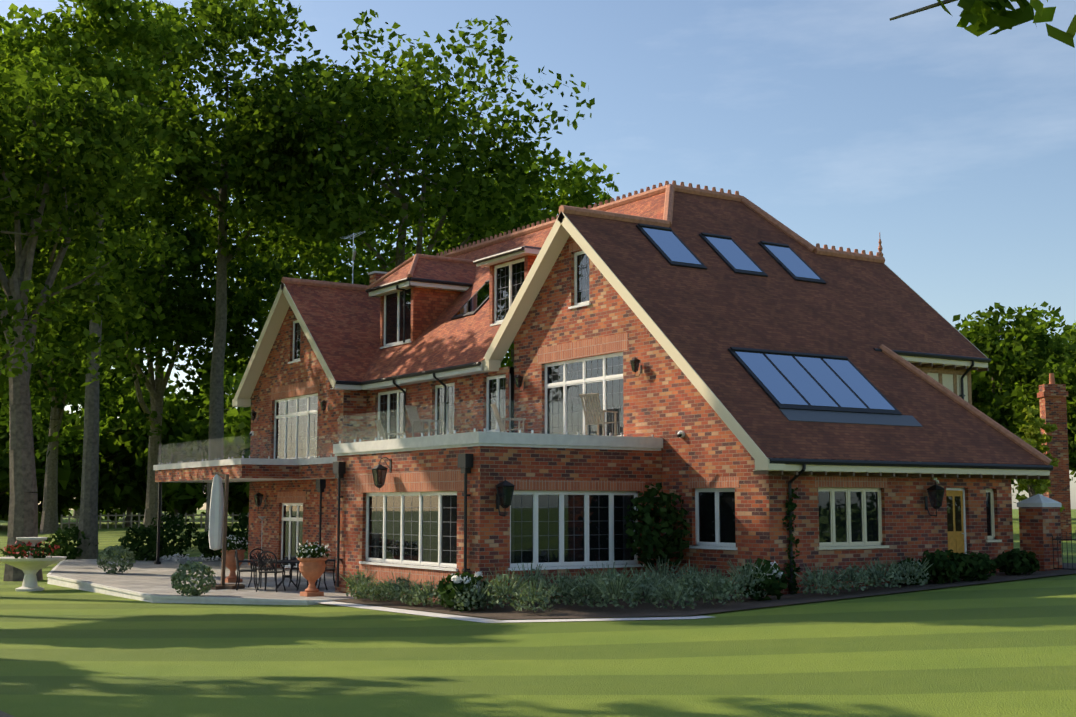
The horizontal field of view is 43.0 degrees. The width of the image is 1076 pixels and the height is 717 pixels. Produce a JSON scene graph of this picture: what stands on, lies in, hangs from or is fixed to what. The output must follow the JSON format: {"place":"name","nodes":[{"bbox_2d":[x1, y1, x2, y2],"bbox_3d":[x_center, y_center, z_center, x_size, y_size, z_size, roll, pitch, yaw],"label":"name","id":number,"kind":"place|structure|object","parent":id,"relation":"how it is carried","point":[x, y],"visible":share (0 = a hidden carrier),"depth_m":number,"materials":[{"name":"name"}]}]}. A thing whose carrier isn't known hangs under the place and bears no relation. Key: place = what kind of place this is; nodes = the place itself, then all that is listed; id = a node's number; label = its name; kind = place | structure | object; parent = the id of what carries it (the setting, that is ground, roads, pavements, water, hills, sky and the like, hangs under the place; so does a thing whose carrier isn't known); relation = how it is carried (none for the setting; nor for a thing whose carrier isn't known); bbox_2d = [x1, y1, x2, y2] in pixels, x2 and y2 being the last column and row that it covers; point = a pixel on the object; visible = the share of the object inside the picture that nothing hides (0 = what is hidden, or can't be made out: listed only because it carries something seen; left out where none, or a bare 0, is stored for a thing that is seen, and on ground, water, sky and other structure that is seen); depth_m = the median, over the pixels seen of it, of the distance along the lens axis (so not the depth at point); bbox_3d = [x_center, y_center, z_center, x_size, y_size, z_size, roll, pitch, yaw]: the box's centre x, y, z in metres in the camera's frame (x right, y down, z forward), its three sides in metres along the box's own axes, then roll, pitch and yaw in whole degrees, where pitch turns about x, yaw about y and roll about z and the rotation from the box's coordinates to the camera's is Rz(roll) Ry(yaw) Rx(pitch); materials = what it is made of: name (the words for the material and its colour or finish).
{"place":"outdoors","nodes":[
{"label":"outdoors","id":0,"kind":"place"},
{"bbox_2d":[0,509,1075,716],"bbox_3d":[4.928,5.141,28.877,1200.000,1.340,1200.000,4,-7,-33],"label":"lawn","id":1,"kind":"structure","parent":0,"point":[1001,649],"depth_m":19.48,"materials":[{"name":"green plant"}]},
{"bbox_2d":[0,486,9,520],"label":"hedgerow","id":2,"kind":"object","parent":1,"relation":"on","point":[4,503],"visible":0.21,"depth_m":122.47,"materials":[{"name":"green plant"}]},
{"bbox_2d":[0,537,66,590],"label":"planter","id":3,"kind":"object","parent":1,"relation":"on","point":[29,559],"visible":0.98,"depth_m":39.74,"materials":[{"name":"white stone"}]},
{"bbox_2d":[0,374,73,417],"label":"belt tree","id":4,"kind":"object","parent":1,"relation":"on","point":[38,402],"visible":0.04,"depth_m":184.43,"materials":[{"name":"green plant"}]},
{"bbox_2d":[6,410,83,510],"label":"tree","id":5,"kind":"object","parent":1,"relation":"on","point":[40,495],"visible":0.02,"depth_m":130.54,"materials":[{"name":"green plant"}]},
{"bbox_2d":[0,389,102,528],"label":"tree","id":6,"kind":"object","parent":1,"relation":"on","point":[69,470],"visible":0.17,"depth_m":113.65,"materials":[{"name":"green plant"}]},
{"bbox_2d":[0,206,150,432],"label":"tree","id":7,"kind":"object","parent":1,"relation":"on","point":[67,384],"visible":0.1,"depth_m":82.01,"materials":[{"name":"green plant"}]},
{"bbox_2d":[0,16,166,399],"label":"tree","id":8,"kind":"object","parent":1,"relation":"on","point":[144,291],"visible":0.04,"depth_m":69.14,"materials":[{"name":"green plant"}]},
{"bbox_2d":[38,462,145,524],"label":"tree","id":9,"kind":"object","parent":1,"relation":"on","point":[66,504],"visible":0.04,"depth_m":133.09,"materials":[{"name":"green plant"}]},
{"bbox_2d":[0,51,188,580],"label":"tree","id":10,"kind":"object","parent":1,"relation":"on","point":[70,135],"visible":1,"depth_m":47.14,"materials":[{"name":"green plant"}]},
{"bbox_2d":[0,221,198,533],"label":"tree","id":11,"kind":"object","parent":1,"relation":"on","point":[48,385],"visible":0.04,"depth_m":103.07,"materials":[{"name":"green plant"}]},
{"bbox_2d":[0,0,216,558],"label":"pale tree","id":12,"kind":"object","parent":1,"relation":"on","point":[109,34],"visible":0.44,"depth_m":58.12,"materials":[{"name":"green plant"}]},
{"bbox_2d":[30,359,186,517],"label":"belt tree","id":13,"kind":"object","parent":1,"relation":"on","point":[76,413],"depth_m":197.02,"materials":[{"name":"green plant"}]},
{"bbox_2d":[38,377,228,526],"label":"tree","id":14,"kind":"object","parent":1,"relation":"on","point":[112,446],"visible":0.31,"depth_m":118.62,"materials":[{"name":"green plant"}]},
{"bbox_2d":[37,90,309,531],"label":"tree","id":15,"kind":"object","parent":1,"relation":"on","point":[190,322],"visible":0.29,"depth_m":88.87,"materials":[{"name":"green plant"}]},
{"bbox_2d":[98,413,249,525],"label":"tree","id":16,"kind":"object","parent":1,"relation":"on","point":[189,495],"visible":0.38,"depth_m":118.65,"materials":[{"name":"green plant"}]},
{"bbox_2d":[116,356,248,437],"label":"belt tree","id":17,"kind":"object","parent":1,"relation":"on","point":[231,381],"visible":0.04,"depth_m":192.97,"materials":[{"name":"green plant"}]},
{"bbox_2d":[179,436,241,519],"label":"tree","id":18,"kind":"object","parent":1,"relation":"on","point":[232,510],"depth_m":137.14,"materials":[{"name":"green plant"}]},
{"bbox_2d":[224,450,249,512],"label":"tree","id":19,"kind":"object","parent":1,"relation":"on","point":[234,494],"visible":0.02,"depth_m":120.83,"materials":[{"name":"green plant"}]},
{"bbox_2d":[224,407,250,519],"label":"tree","id":20,"kind":"object","parent":1,"relation":"on","point":[242,424],"visible":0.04,"depth_m":134.49,"materials":[{"name":"green plant"}]},
{"bbox_2d":[113,0,371,547],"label":"pale tree","id":21,"kind":"object","parent":1,"relation":"on","point":[234,156],"visible":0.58,"depth_m":66.76,"materials":[{"name":"green plant"}]},
{"bbox_2d":[153,457,336,563],"bbox_3d":[-7.900,5.288,44.997,3.670,3.960,19.220,4,-7,-33],"label":"terrace canopy","id":22,"kind":"object","parent":1,"relation":"on","point":[246,469],"visible":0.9,"depth_m":45.60,"materials":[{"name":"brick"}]},
{"bbox_2d":[158,399,656,464],"bbox_3d":[-6.426,2.576,41.901,4.958,0.770,26.240,4,-7,-33],"label":"glass balustrade","id":23,"kind":"object","parent":22,"relation":"on","point":[474,430],"visible":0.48,"depth_m":32.94,"materials":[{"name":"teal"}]},
{"bbox_2d":[203,201,434,373],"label":"tree","id":24,"kind":"object","parent":1,"relation":"on","point":[340,271],"visible":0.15,"depth_m":95.01,"materials":[{"name":"green plant"}]},
{"bbox_2d":[211,9,594,284],"bbox_3d":[-6.945,-3.579,68.309,20.366,26.092,20.929,4,-7,-33],"label":"tree","id":25,"kind":"object","parent":1,"relation":"on","point":[374,126],"visible":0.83,"depth_m":64.00,"materials":[{"name":"green plant"}]},
{"bbox_2d":[391,142,619,367],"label":"tree","id":26,"kind":"object","parent":1,"relation":"on","point":[577,187],"visible":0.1,"depth_m":84.77,"materials":[{"name":"green plant"}]},
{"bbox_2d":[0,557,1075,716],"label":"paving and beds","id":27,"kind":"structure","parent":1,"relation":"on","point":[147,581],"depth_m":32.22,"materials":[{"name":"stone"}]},
{"bbox_2d":[203,472,244,589],"bbox_3d":[-8.487,4.616,36.773,1.177,3.105,1.100,-3,-7,28],"label":"closed parasol","id":28,"kind":"object","parent":27,"relation":"on","point":[218,516],"visible":1,"depth_m":36.89,"materials":[{"name":"white fabric"}]},
{"bbox_2d":[220,535,247,582],"bbox_3d":[-8.850,5.807,39.633,0.880,1.359,0.864,4,-7,-33],"label":"urn","id":29,"kind":"object","parent":27,"relation":"on","point":[231,563],"visible":0.88,"depth_m":39.42,"materials":[{"name":"ceramic"}]},
{"bbox_2d":[235,550,258,589],"bbox_3d":[-7.712,5.589,36.136,0.601,1.055,0.596,2,-6,-18],"label":"patio chair","id":30,"kind":"object","parent":27,"relation":"on","point":[239,570],"visible":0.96,"depth_m":35.94,"materials":[{"name":"black metal"}]},
{"bbox_2d":[257,516,265,567],"bbox_3d":[-9.832,6.538,48.573,0.285,1.820,0.300,4,-7,-33],"label":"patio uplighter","id":31,"kind":"object","parent":27,"relation":"on","point":[261,517],"visible":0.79,"depth_m":48.57,"materials":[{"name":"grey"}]},
{"bbox_2d":[248,548,275,587],"bbox_3d":[-7.482,5.701,37.174,0.601,1.055,0.596,-6,-8,42],"label":"patio chair","id":32,"kind":"object","parent":27,"relation":"on","point":[252,559],"visible":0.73,"depth_m":37.18,"materials":[{"name":"black metal"}]},
{"bbox_2d":[256,551,285,591],"bbox_3d":[-6.922,5.512,35.419,0.596,1.055,0.601,-1,-6,12],"label":"patio chair","id":33,"kind":"object","parent":27,"relation":"on","point":[270,566],"visible":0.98,"depth_m":35.20,"materials":[{"name":"black metal"}]},
{"bbox_2d":[264,560,299,589],"bbox_3d":[-6.692,5.781,36.440,1.440,0.753,1.440,4,-7,-33],"label":"patio table","id":34,"kind":"object","parent":27,"relation":"on","point":[289,561],"visible":0.67,"depth_m":36.31,"materials":[{"name":"black metal"}]},
{"bbox_2d":[288,548,315,586],"bbox_3d":[-6.463,5.736,37.496,0.596,1.055,0.601,-1,-6,12],"label":"patio chair","id":35,"kind":"object","parent":27,"relation":"on","point":[297,567],"visible":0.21,"depth_m":37.65,"materials":[{"name":"black metal"}]},
{"bbox_2d":[296,550,327,590],"bbox_3d":[-5.903,5.546,35.740,0.601,1.055,0.596,-6,-8,42],"label":"patio chair","id":36,"kind":"object","parent":27,"relation":"on","point":[324,576],"visible":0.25,"depth_m":35.70,"materials":[{"name":"black metal"}]},
{"bbox_2d":[296,540,330,596],"bbox_3d":[-5.561,5.160,33.639,0.847,1.361,0.875,4,-7,-33],"label":"urn","id":37,"kind":"object","parent":27,"relation":"on","point":[312,565],"visible":1,"depth_m":33.43,"materials":[{"name":"ceramic"}]},
{"bbox_2d":[315,556,335,588],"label":"patio chair","id":38,"kind":"object","parent":27,"relation":"on","point":[333,569],"visible":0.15,"depth_m":36.89,"materials":[{"name":"black metal"}]},
{"bbox_2d":[44,483,1039,611],"bbox_3d":[-6.095,5.648,42.849,17.550,3.096,44.156,6,-9,-45],"label":"bed planting","id":39,"kind":"object","parent":27,"relation":"on","point":[465,591],"visible":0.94,"depth_m":29.60,"materials":[{"name":"green plant"}]},
{"bbox_2d":[60,373,1075,570],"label":"gate and boundary","id":40,"kind":"structure","parent":1,"relation":"on","point":[1045,527],"depth_m":64.26,"materials":[{"name":"brick"}]},
{"bbox_2d":[232,211,1052,593],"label":"house trim","id":41,"kind":"structure","parent":1,"relation":"on","point":[546,255],"depth_m":34.63,"materials":[{"name":"beige paint"}]},
{"bbox_2d":[254,491,265,510],"bbox_3d":[-10.116,5.177,49.741,0.416,0.741,0.270,4,-7,-33],"label":"wall lantern","id":42,"kind":"object","parent":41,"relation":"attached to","point":[258,497],"depth_m":49.65,"materials":[{"name":"black metal"}]},
{"bbox_2d":[320,400,328,413],"bbox_3d":[-7.125,1.596,45.653,0.287,0.510,0.186,4,-7,-33],"label":"wall lamp","id":43,"kind":"object","parent":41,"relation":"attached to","point":[323,403],"visible":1,"depth_m":45.59,"materials":[{"name":"black metal"}]},
{"bbox_2d":[374,419,405,439],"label":"teak chair","id":44,"kind":"object","parent":41,"relation":"on","point":[381,429],"depth_m":41.47,"materials":[{"name":"beige wood"}]},
{"bbox_2d":[405,405,441,436],"bbox_3d":[-3.032,1.753,36.020,0.833,1.046,0.560,-3,-7,27],"label":"teak chair","id":45,"kind":"object","parent":41,"relation":"on","point":[412,410],"visible":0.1,"depth_m":36.07,"materials":[{"name":"beige wood"}]},
{"bbox_2d":[491,403,525,432],"bbox_3d":[-0.771,1.687,35.401,0.833,1.046,0.560,1,-6,-13],"label":"teak chair","id":46,"kind":"object","parent":41,"relation":"on","point":[499,420],"depth_m":35.29,"materials":[{"name":"beige wood"}]},
{"bbox_2d":[579,393,617,435],"bbox_3d":[1.444,1.384,32.589,0.560,1.046,0.833,-5,-8,36],"label":"teak chair","id":47,"kind":"object","parent":41,"relation":"on","point":[598,420],"visible":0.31,"depth_m":32.40,"materials":[{"name":"beige wood"}]},
{"bbox_2d":[630,358,641,376],"bbox_3d":[2.390,0.188,33.053,0.287,0.510,0.186,4,-7,-33],"label":"wall lamp","id":48,"kind":"object","parent":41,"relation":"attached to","point":[634,362],"visible":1,"depth_m":32.99,"materials":[{"name":"black metal"}]},
{"bbox_2d":[952,301,1075,437],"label":"tree","id":49,"kind":"object","parent":1,"relation":"on","point":[1024,346],"visible":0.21,"depth_m":89.34,"materials":[{"name":"green plant"}]},
{"bbox_2d":[1011,479,1042,502],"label":"belt tree","id":50,"kind":"object","parent":1,"relation":"on","point":[1025,489],"depth_m":194.68,"materials":[{"name":"green plant"}]},
{"bbox_2d":[991,316,1075,392],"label":"tree","id":51,"kind":"object","parent":1,"relation":"on","point":[1067,331],"depth_m":107.68,"materials":[{"name":"green plant"}]},
{"bbox_2d":[1000,349,1075,482],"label":"tree","id":52,"kind":"object","parent":1,"relation":"on","point":[1063,372],"visible":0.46,"depth_m":83.95,"materials":[{"name":"green plant"}]},
{"bbox_2d":[1011,405,1064,511],"bbox_3d":[20.871,5.024,57.653,2.557,6.166,2.227,0,-6,4],"label":"tree","id":53,"kind":"object","parent":1,"relation":"on","point":[1031,431],"visible":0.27,"depth_m":57.52,"materials":[{"name":"green plant"}]},
{"bbox_2d":[0,0,1075,509],"label":"sky","id":54,"kind":"structure","parent":0,"point":[846,123],"materials":[{"name":"blue"}]},
{"bbox_2d":[248,235,1013,604],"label":"house walls","id":55,"kind":"structure","parent":0,"point":[708,449],"depth_m":32.57,"materials":[{"name":"red brick"}]},
{"bbox_2d":[251,410,258,422],"bbox_3d":[-10.547,2.155,50.841,0.287,0.510,0.186,4,-7,-33],"label":"wall lamp","id":56,"kind":"object","parent":55,"relation":"attached to","point":[253,414],"visible":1,"depth_m":50.77,"materials":[{"name":"black metal"}]},
{"bbox_2d":[372,457,391,490],"bbox_3d":[-3.744,2.777,32.853,0.457,0.831,0.300,4,-7,-33],"label":"wall lantern","id":57,"kind":"object","parent":55,"relation":"attached to","point":[379,472],"visible":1,"depth_m":32.74,"materials":[{"name":"black metal"}]},
{"bbox_2d":[495,478,514,516],"bbox_3d":[-0.753,2.979,29.476,0.315,0.864,0.485,4,-7,-33],"label":"lantern","id":58,"kind":"object","parent":55,"relation":"attached to","point":[505,491],"visible":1,"depth_m":29.35,"materials":[{"name":"black metal"}]},
{"bbox_2d":[514,375,524,391],"bbox_3d":[-0.479,0.657,37.401,0.287,0.510,0.186,4,-7,-33],"label":"wall lamp","id":59,"kind":"object","parent":55,"relation":"attached to","point":[518,379],"visible":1,"depth_m":37.34,"materials":[{"name":"black metal"}]},
{"bbox_2d":[249,431,938,483],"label":"fittings","id":60,"kind":"object","parent":55,"relation":"attached to","point":[681,434],"visible":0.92,"depth_m":31.60,"materials":[{"name":"white paint"}]},
{"bbox_2d":[274,250,1001,570],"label":"house windows","id":61,"kind":"structure","parent":55,"relation":"in","point":[566,529],"depth_m":32.41,"materials":[{"name":"white glass"}]},
{"bbox_2d":[250,180,1051,464],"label":"house roof","id":62,"kind":"structure","parent":55,"relation":"on","point":[774,330],"depth_m":35.81,"materials":[{"name":"brown tile"}]},
{"bbox_2d":[925,481,944,516],"bbox_3d":[9.153,3.244,31.606,0.300,0.823,0.462,4,-7,-33],"label":"wall lantern","id":63,"kind":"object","parent":55,"relation":"attached to","point":[935,493],"depth_m":31.49,"materials":[{"name":"black metal"}]},
{"bbox_2d":[889,0,1075,47],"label":"overhanging branch","id":64,"kind":"object","parent":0,"point":[982,16],"visible":1,"depth_m":5.96,"materials":[{"name":"green plant"}]}
]}

